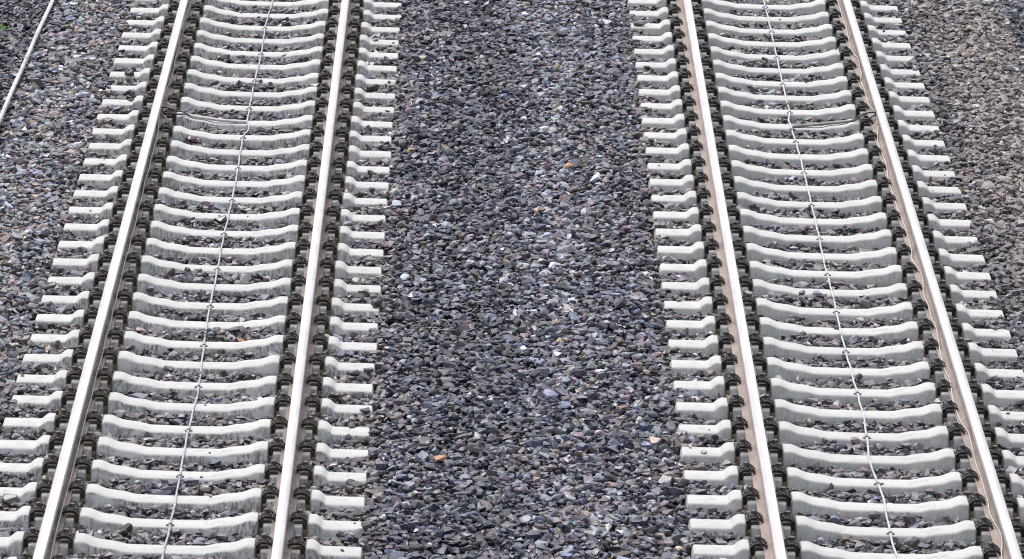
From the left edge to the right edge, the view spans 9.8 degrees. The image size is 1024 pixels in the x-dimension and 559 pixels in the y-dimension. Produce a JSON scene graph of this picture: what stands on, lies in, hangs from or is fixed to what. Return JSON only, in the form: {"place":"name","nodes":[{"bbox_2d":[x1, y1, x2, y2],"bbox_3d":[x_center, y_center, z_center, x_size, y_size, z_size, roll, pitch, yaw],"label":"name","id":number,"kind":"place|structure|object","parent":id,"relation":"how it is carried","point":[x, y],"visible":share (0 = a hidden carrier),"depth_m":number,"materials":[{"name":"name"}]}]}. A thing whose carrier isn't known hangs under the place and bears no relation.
{"place":"outdoors","nodes":[
{"label":"outdoors","id":0,"kind":"place"},
{"bbox_2d":[0,0,1023,558],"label":"ground","id":1,"kind":"structure","parent":0,"point":[544,380],"depth_m":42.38,"materials":[{"name":"grey gravel"}]},
{"bbox_2d":[0,0,54,123],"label":"conduit","id":2,"kind":"object","parent":1,"relation":"on","point":[23,65],"visible":1,"depth_m":53.83,"materials":[{"name":"plastic"}]},
{"bbox_2d":[7,552,75,558],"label":"concrete sleeper","id":3,"kind":"object","parent":1,"relation":"on","point":[25,555],"visible":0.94,"depth_m":38.25,"materials":[{"name":"concrete"}]},
{"bbox_2d":[33,0,195,558],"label":"rail","id":4,"kind":"object","parent":3,"relation":"on","point":[54,504],"visible":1,"depth_m":44.46,"materials":[{"name":"metal"}]},
{"bbox_2d":[49,0,192,558],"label":"rail cable","id":5,"kind":"object","parent":4,"relation":"attached to","point":[118,289],"visible":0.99,"depth_m":45.25,"materials":[{"name":"metal"}]},
{"bbox_2d":[267,0,354,558],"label":"rail","id":6,"kind":"object","parent":3,"relation":"on","point":[284,509],"visible":1,"depth_m":44.70,"materials":[{"name":"metal"}]},
{"bbox_2d":[0,502,362,542],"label":"concrete sleeper","id":7,"kind":"object","parent":1,"relation":"on","point":[305,525],"visible":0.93,"depth_m":39.37,"materials":[{"name":"concrete"}]},
{"bbox_2d":[161,0,272,558],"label":"track cable","id":8,"kind":"object","parent":7,"relation":"on","point":[193,408],"visible":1,"depth_m":45.20,"materials":[{"name":"metal"}]},
{"bbox_2d":[0,527,362,558],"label":"concrete sleeper","id":9,"kind":"object","parent":1,"relation":"on","point":[18,543],"visible":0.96,"depth_m":38.79,"materials":[{"name":"concrete"}]},
{"bbox_2d":[0,478,365,517],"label":"concrete sleeper","id":10,"kind":"object","parent":1,"relation":"on","point":[259,500],"visible":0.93,"depth_m":39.95,"materials":[{"name":"concrete"}]},
{"bbox_2d":[0,454,367,492],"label":"concrete sleeper","id":11,"kind":"object","parent":1,"relation":"on","point":[88,470],"visible":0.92,"depth_m":40.55,"materials":[{"name":"concrete"}]},
{"bbox_2d":[0,431,369,468],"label":"concrete sleeper","id":12,"kind":"object","parent":1,"relation":"on","point":[259,451],"visible":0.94,"depth_m":41.11,"materials":[{"name":"concrete"}]},
{"bbox_2d":[2,409,370,445],"bbox_3d":[-2.278,1.069,41.785,2.610,0.284,0.320,2,14,-1],"label":"concrete sleeper","id":13,"kind":"object","parent":1,"relation":"on","point":[326,431],"visible":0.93,"depth_m":41.70,"materials":[{"name":"concrete"}]},
{"bbox_2d":[10,386,372,421],"bbox_3d":[-2.274,0.925,42.376,2.610,0.284,0.320,2,14,0],"label":"concrete sleeper","id":14,"kind":"object","parent":1,"relation":"on","point":[112,402],"visible":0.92,"depth_m":42.29,"materials":[{"name":"concrete"}]},
{"bbox_2d":[359,407,370,414],"bbox_3d":[-1.044,0.935,42.280,0.084,0.051,0.068,2,14,-1],"label":"stone","id":15,"kind":"object","parent":14,"relation":"on","point":[365,411],"visible":1,"depth_m":42.27,"materials":[{"name":"grey stone"}]},
{"bbox_2d":[16,366,373,400],"bbox_3d":[-2.283,0.785,42.956,2.610,0.284,0.320,2,14,-1],"label":"concrete sleeper","id":16,"kind":"object","parent":1,"relation":"on","point":[119,381],"visible":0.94,"depth_m":42.87,"materials":[{"name":"concrete"}]},
{"bbox_2d":[22,345,375,379],"bbox_3d":[-2.284,0.644,43.539,2.610,0.284,0.320,2,14,-1],"label":"concrete sleeper","id":17,"kind":"object","parent":1,"relation":"on","point":[120,361],"visible":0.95,"depth_m":43.45,"materials":[{"name":"concrete"}]},
{"bbox_2d":[29,325,377,359],"bbox_3d":[-2.279,0.503,44.120,2.610,0.284,0.320,2,14,-1],"label":"concrete sleeper","id":18,"kind":"object","parent":1,"relation":"on","point":[281,344],"visible":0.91,"depth_m":44.03,"materials":[{"name":"concrete"}]},
{"bbox_2d":[35,305,378,340],"bbox_3d":[-2.285,0.360,44.702,2.610,0.284,0.320,2,14,-1],"label":"concrete sleeper","id":19,"kind":"object","parent":1,"relation":"on","point":[279,323],"visible":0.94,"depth_m":44.62,"materials":[{"name":"concrete"}]},
{"bbox_2d":[40,287,379,321],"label":"concrete sleeper","id":20,"kind":"object","parent":1,"relation":"on","point":[149,305],"visible":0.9,"depth_m":45.19,"materials":[{"name":"concrete"}]},
{"bbox_2d":[371,298,382,307],"bbox_3d":[-1.027,0.175,45.285,0.086,0.075,0.067,-8,17,-35],"label":"stone","id":21,"kind":"object","parent":20,"relation":"on","point":[376,302],"visible":1,"depth_m":45.26,"materials":[{"name":"grey stone"}]},
{"bbox_2d":[47,268,381,298],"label":"concrete sleeper","id":22,"kind":"object","parent":1,"relation":"on","point":[141,283],"visible":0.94,"depth_m":45.78,"materials":[{"name":"concrete"}]},
{"bbox_2d":[51,250,382,279],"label":"concrete sleeper","id":23,"kind":"object","parent":1,"relation":"on","point":[151,265],"visible":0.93,"depth_m":46.37,"materials":[{"name":"concrete"}]},
{"bbox_2d":[57,233,383,265],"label":"concrete sleeper","id":24,"kind":"object","parent":1,"relation":"on","point":[284,251],"visible":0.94,"depth_m":46.94,"materials":[{"name":"concrete"}]},
{"bbox_2d":[62,215,385,244],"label":"concrete sleeper","id":25,"kind":"object","parent":1,"relation":"on","point":[159,230],"visible":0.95,"depth_m":47.53,"materials":[{"name":"concrete"}]},
{"bbox_2d":[67,199,386,231],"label":"concrete sleeper","id":26,"kind":"object","parent":1,"relation":"on","point":[294,216],"visible":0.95,"depth_m":48.11,"materials":[{"name":"concrete"}]},
{"bbox_2d":[73,182,387,209],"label":"concrete sleeper","id":27,"kind":"object","parent":1,"relation":"on","point":[346,200],"visible":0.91,"depth_m":48.70,"materials":[{"name":"concrete"}]},
{"bbox_2d":[77,166,389,195],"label":"concrete sleeper","id":28,"kind":"object","parent":1,"relation":"on","point":[165,179],"visible":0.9,"depth_m":49.28,"materials":[{"name":"concrete"}]},
{"bbox_2d":[82,151,389,177],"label":"concrete sleeper","id":29,"kind":"object","parent":1,"relation":"on","point":[163,163],"visible":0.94,"depth_m":49.86,"materials":[{"name":"concrete"}]},
{"bbox_2d":[88,135,391,162],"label":"concrete sleeper","id":30,"kind":"object","parent":1,"relation":"on","point":[167,147],"visible":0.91,"depth_m":50.44,"materials":[{"name":"concrete"}]},
{"bbox_2d":[92,121,391,148],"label":"concrete sleeper","id":31,"kind":"object","parent":1,"relation":"on","point":[301,137],"visible":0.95,"depth_m":51.02,"materials":[{"name":"concrete"}]},
{"bbox_2d":[96,106,392,132],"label":"concrete sleeper","id":32,"kind":"object","parent":1,"relation":"on","point":[355,123],"visible":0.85,"depth_m":51.60,"materials":[{"name":"concrete"}]},
{"bbox_2d":[161,107,246,122],"bbox_3d":[-2.673,-1.432,51.677,0.751,0.136,0.316,2,14,-1],"label":"branch cable","id":33,"kind":"object","parent":32,"relation":"on","point":[212,118],"visible":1,"depth_m":51.62,"materials":[{"name":"plastic"}]},
{"bbox_2d":[101,92,394,118],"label":"concrete sleeper","id":34,"kind":"object","parent":1,"relation":"on","point":[177,102],"visible":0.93,"depth_m":52.20,"materials":[{"name":"concrete"}]},
{"bbox_2d":[106,78,395,103],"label":"concrete sleeper","id":35,"kind":"object","parent":1,"relation":"on","point":[194,91],"visible":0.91,"depth_m":52.78,"materials":[{"name":"concrete"}]},
{"bbox_2d":[109,64,396,88],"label":"concrete sleeper","id":36,"kind":"object","parent":1,"relation":"on","point":[199,77],"visible":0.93,"depth_m":53.36,"materials":[{"name":"concrete"}]},
{"bbox_2d":[124,71,133,76],"bbox_3d":[-3.420,-1.843,53.352,0.093,0.052,0.064,2,14,-1],"label":"stone","id":37,"kind":"object","parent":36,"relation":"on","point":[129,73],"visible":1,"depth_m":53.33,"materials":[{"name":"grey stone"}]},
{"bbox_2d":[113,51,397,77],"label":"concrete sleeper","id":38,"kind":"object","parent":1,"relation":"on","point":[305,68],"visible":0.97,"depth_m":53.94,"materials":[{"name":"concrete"}]},
{"bbox_2d":[117,38,398,61],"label":"concrete sleeper","id":39,"kind":"object","parent":1,"relation":"on","point":[316,52],"visible":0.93,"depth_m":54.53,"materials":[{"name":"concrete"}]},
{"bbox_2d":[121,25,398,50],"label":"concrete sleeper","id":40,"kind":"object","parent":1,"relation":"on","point":[312,41],"visible":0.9,"depth_m":55.10,"materials":[{"name":"concrete"}]},
{"bbox_2d":[126,12,400,37],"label":"concrete sleeper","id":41,"kind":"object","parent":1,"relation":"on","point":[358,27],"visible":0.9,"depth_m":55.69,"materials":[{"name":"concrete"}]},
{"bbox_2d":[130,0,401,26],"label":"concrete sleeper","id":42,"kind":"object","parent":1,"relation":"on","point":[367,16],"visible":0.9,"depth_m":56.28,"materials":[{"name":"concrete"}]},
{"bbox_2d":[135,0,401,10],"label":"concrete sleeper","id":43,"kind":"object","parent":1,"relation":"on","point":[366,4],"visible":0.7,"depth_m":56.85,"materials":[{"name":"white concrete"}]},
{"bbox_2d":[434,455,445,461],"bbox_3d":[-0.492,1.226,40.883,0.083,0.040,0.054,-4,15,-23],"label":"stone","id":44,"kind":"object","parent":1,"relation":"on","point":[441,458],"visible":1,"depth_m":40.87,"materials":[{"name":"orange stone"}]},
{"bbox_2d":[474,435,480,440],"bbox_3d":[-0.240,1.102,41.329,0.054,0.039,0.053,2,14,-1],"label":"stone","id":45,"kind":"object","parent":1,"relation":"on","point":[477,437],"visible":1,"depth_m":41.31,"materials":[{"name":"white stone"}]},
{"bbox_2d":[617,405,627,410],"bbox_3d":[0.775,0.901,41.841,0.070,0.039,0.049,-8,17,-35],"label":"stone","id":46,"kind":"object","parent":1,"relation":"on","point":[624,407],"visible":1,"depth_m":41.83,"materials":[{"name":"stone"}]},
{"bbox_2d":[665,128,678,132],"bbox_3d":[1.393,-1.269,51.124,0.166,0.060,0.089,2,14,-1],"label":"stone","id":47,"kind":"object","parent":1,"relation":"on","point":[673,130],"visible":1,"depth_m":51.09,"materials":[{"name":"beige stone"}]},
{"bbox_2d":[627,0,898,16],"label":"concrete sleeper","id":48,"kind":"object","parent":1,"relation":"on","point":[816,6],"visible":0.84,"depth_m":56.55,"materials":[{"name":"white concrete"}]},
{"bbox_2d":[629,3,902,28],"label":"concrete sleeper","id":49,"kind":"object","parent":1,"relation":"on","point":[822,18],"visible":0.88,"depth_m":55.97,"materials":[{"name":"white concrete"}]},
{"bbox_2d":[630,16,905,40],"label":"concrete sleeper","id":50,"kind":"object","parent":1,"relation":"on","point":[673,24],"visible":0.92,"depth_m":55.38,"materials":[{"name":"white concrete"}]},
{"bbox_2d":[633,20,645,25],"bbox_3d":[1.185,-2.373,55.401,0.124,0.059,0.066,2,14,-1],"label":"stone","id":51,"kind":"object","parent":50,"relation":"on","point":[640,23],"visible":1,"depth_m":55.38,"materials":[{"name":"grey stone"}]},
{"bbox_2d":[632,28,911,54],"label":"concrete sleeper","id":52,"kind":"object","parent":1,"relation":"on","point":[713,39],"visible":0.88,"depth_m":54.81,"materials":[{"name":"white concrete"}]},
{"bbox_2d":[633,41,912,66],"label":"concrete sleeper","id":53,"kind":"object","parent":1,"relation":"on","point":[830,57],"visible":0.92,"depth_m":54.22,"materials":[{"name":"white concrete"}]},
{"bbox_2d":[635,54,920,80],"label":"concrete sleeper","id":54,"kind":"object","parent":1,"relation":"on","point":[846,69],"visible":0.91,"depth_m":53.63,"materials":[{"name":"white concrete"}]},
{"bbox_2d":[636,67,924,94],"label":"concrete sleeper","id":55,"kind":"object","parent":1,"relation":"on","point":[680,78],"visible":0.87,"depth_m":53.05,"materials":[{"name":"white concrete"}]},
{"bbox_2d":[638,81,929,108],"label":"concrete sleeper","id":56,"kind":"object","parent":1,"relation":"on","point":[682,92],"visible":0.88,"depth_m":52.47,"materials":[{"name":"white concrete"}]},
{"bbox_2d":[639,95,935,123],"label":"concrete sleeper","id":57,"kind":"object","parent":1,"relation":"on","point":[850,111],"visible":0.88,"depth_m":51.89,"materials":[{"name":"white concrete"}]},
{"bbox_2d":[641,110,938,135],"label":"concrete sleeper","id":58,"kind":"object","parent":1,"relation":"on","point":[729,122],"visible":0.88,"depth_m":51.30,"materials":[{"name":"white concrete"}]},
{"bbox_2d":[792,112,875,127],"bbox_3d":[2.830,-1.360,51.350,0.808,0.137,0.313,-4,15,-21],"label":"branch cable","id":59,"kind":"object","parent":58,"relation":"on","point":[823,123],"visible":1,"depth_m":51.35,"materials":[{"name":"grey plastic"}]},
{"bbox_2d":[643,124,945,153],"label":"concrete sleeper","id":60,"kind":"object","parent":1,"relation":"on","point":[733,137],"visible":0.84,"depth_m":50.71,"materials":[{"name":"white concrete"}]},
{"bbox_2d":[763,0,898,558],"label":"track cable","id":61,"kind":"object","parent":60,"relation":"on","point":[890,532],"visible":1,"depth_m":45.02,"materials":[{"name":"metal"}]},
{"bbox_2d":[834,0,1022,558],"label":"rail","id":62,"kind":"object","parent":60,"relation":"on","point":[964,401],"visible":1,"depth_m":44.57,"materials":[{"name":"metal"}]},
{"bbox_2d":[837,0,1002,558],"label":"rail cable","id":63,"kind":"object","parent":62,"relation":"attached to","point":[924,295],"visible":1,"depth_m":44.99,"materials":[{"name":"metal"}]},
{"bbox_2d":[645,139,950,168],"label":"concrete sleeper","id":64,"kind":"object","parent":1,"relation":"on","point":[860,156],"visible":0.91,"depth_m":50.13,"materials":[{"name":"white concrete"}]},
{"bbox_2d":[646,155,955,184],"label":"concrete sleeper","id":65,"kind":"object","parent":1,"relation":"on","point":[754,172],"visible":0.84,"depth_m":49.55,"materials":[{"name":"white concrete"}]},
{"bbox_2d":[648,171,961,200],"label":"concrete sleeper","id":66,"kind":"object","parent":1,"relation":"on","point":[862,190],"visible":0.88,"depth_m":48.97,"materials":[{"name":"white concrete"}]},
{"bbox_2d":[724,0,888,3],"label":"concrete sleeper","id":67,"kind":"object","parent":1,"relation":"on","point":[868,1],"visible":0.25,"depth_m":57.13,"materials":[{"name":"white concrete"}]},
{"bbox_2d":[676,0,787,558],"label":"rail","id":68,"kind":"object","parent":67,"relation":"on","point":[768,508],"visible":1,"depth_m":44.39,"materials":[{"name":"metal"}]},
{"bbox_2d":[650,187,967,218],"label":"concrete sleeper","id":69,"kind":"object","parent":1,"relation":"on","point":[884,204],"visible":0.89,"depth_m":48.39,"materials":[{"name":"white concrete"}]},
{"bbox_2d":[652,203,971,233],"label":"concrete sleeper","id":70,"kind":"object","parent":1,"relation":"on","point":[748,217],"visible":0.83,"depth_m":47.81,"materials":[{"name":"white concrete"}]},
{"bbox_2d":[654,220,977,251],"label":"concrete sleeper","id":71,"kind":"object","parent":1,"relation":"on","point":[880,239],"visible":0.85,"depth_m":47.22,"materials":[{"name":"white concrete"}]},
{"bbox_2d":[656,238,985,267],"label":"concrete sleeper","id":72,"kind":"object","parent":1,"relation":"on","point":[882,257],"visible":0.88,"depth_m":46.63,"materials":[{"name":"white concrete"}]},
{"bbox_2d":[658,255,991,289],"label":"concrete sleeper","id":73,"kind":"object","parent":1,"relation":"on","point":[881,277],"visible":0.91,"depth_m":46.05,"materials":[{"name":"white concrete"}]},
{"bbox_2d":[660,274,998,306],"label":"concrete sleeper","id":74,"kind":"object","parent":1,"relation":"on","point":[760,287],"visible":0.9,"depth_m":45.49,"materials":[{"name":"white concrete"}]},
{"bbox_2d":[662,292,1003,326],"bbox_3d":[2.425,0.262,44.978,2.610,0.284,0.320,2,14,-1],"label":"concrete sleeper","id":75,"kind":"object","parent":1,"relation":"on","point":[908,311],"visible":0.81,"depth_m":44.88,"materials":[{"name":"white concrete"}]},
{"bbox_2d":[665,311,1011,344],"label":"concrete sleeper","id":76,"kind":"object","parent":1,"relation":"on","point":[769,327],"visible":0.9,"depth_m":44.31,"materials":[{"name":"white concrete"}]},
{"bbox_2d":[667,331,1017,366],"bbox_3d":[2.429,0.544,43.820,2.610,0.284,0.320,2,14,-1],"label":"concrete sleeper","id":77,"kind":"object","parent":1,"relation":"on","point":[908,352],"visible":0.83,"depth_m":43.73,"materials":[{"name":"white concrete"}]},
{"bbox_2d":[669,351,1023,387],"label":"concrete sleeper","id":78,"kind":"object","parent":1,"relation":"on","point":[789,371],"visible":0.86,"depth_m":43.14,"materials":[{"name":"white concrete"}]},
{"bbox_2d":[672,372,1023,409],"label":"concrete sleeper","id":79,"kind":"object","parent":1,"relation":"on","point":[779,388],"visible":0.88,"depth_m":42.56,"materials":[{"name":"white concrete"}]},
{"bbox_2d":[674,393,1023,429],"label":"concrete sleeper","id":80,"kind":"object","parent":1,"relation":"on","point":[718,409],"visible":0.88,"depth_m":41.97,"materials":[{"name":"white concrete"}]},
{"bbox_2d":[677,415,1023,454],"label":"concrete sleeper","id":81,"kind":"object","parent":1,"relation":"on","point":[933,437],"visible":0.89,"depth_m":41.39,"materials":[{"name":"white concrete"}]},
{"bbox_2d":[679,438,1023,473],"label":"concrete sleeper","id":82,"kind":"object","parent":1,"relation":"on","point":[785,455],"visible":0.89,"depth_m":40.80,"materials":[{"name":"white concrete"}]},
{"bbox_2d":[683,462,1023,499],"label":"concrete sleeper","id":83,"kind":"object","parent":1,"relation":"on","point":[798,479],"visible":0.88,"depth_m":40.23,"materials":[{"name":"white concrete"}]},
{"bbox_2d":[685,486,1023,523],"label":"concrete sleeper","id":84,"kind":"object","parent":1,"relation":"on","point":[963,508],"visible":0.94,"depth_m":39.64,"materials":[{"name":"white concrete"}]},
{"bbox_2d":[688,510,1023,549],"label":"concrete sleeper","id":85,"kind":"object","parent":1,"relation":"on","point":[800,528],"visible":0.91,"depth_m":39.07,"materials":[{"name":"white concrete"}]},
{"bbox_2d":[690,535,1023,558],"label":"concrete sleeper","id":86,"kind":"object","parent":1,"relation":"on","point":[745,549],"visible":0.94,"depth_m":38.52,"materials":[{"name":"white concrete"}]}
]}

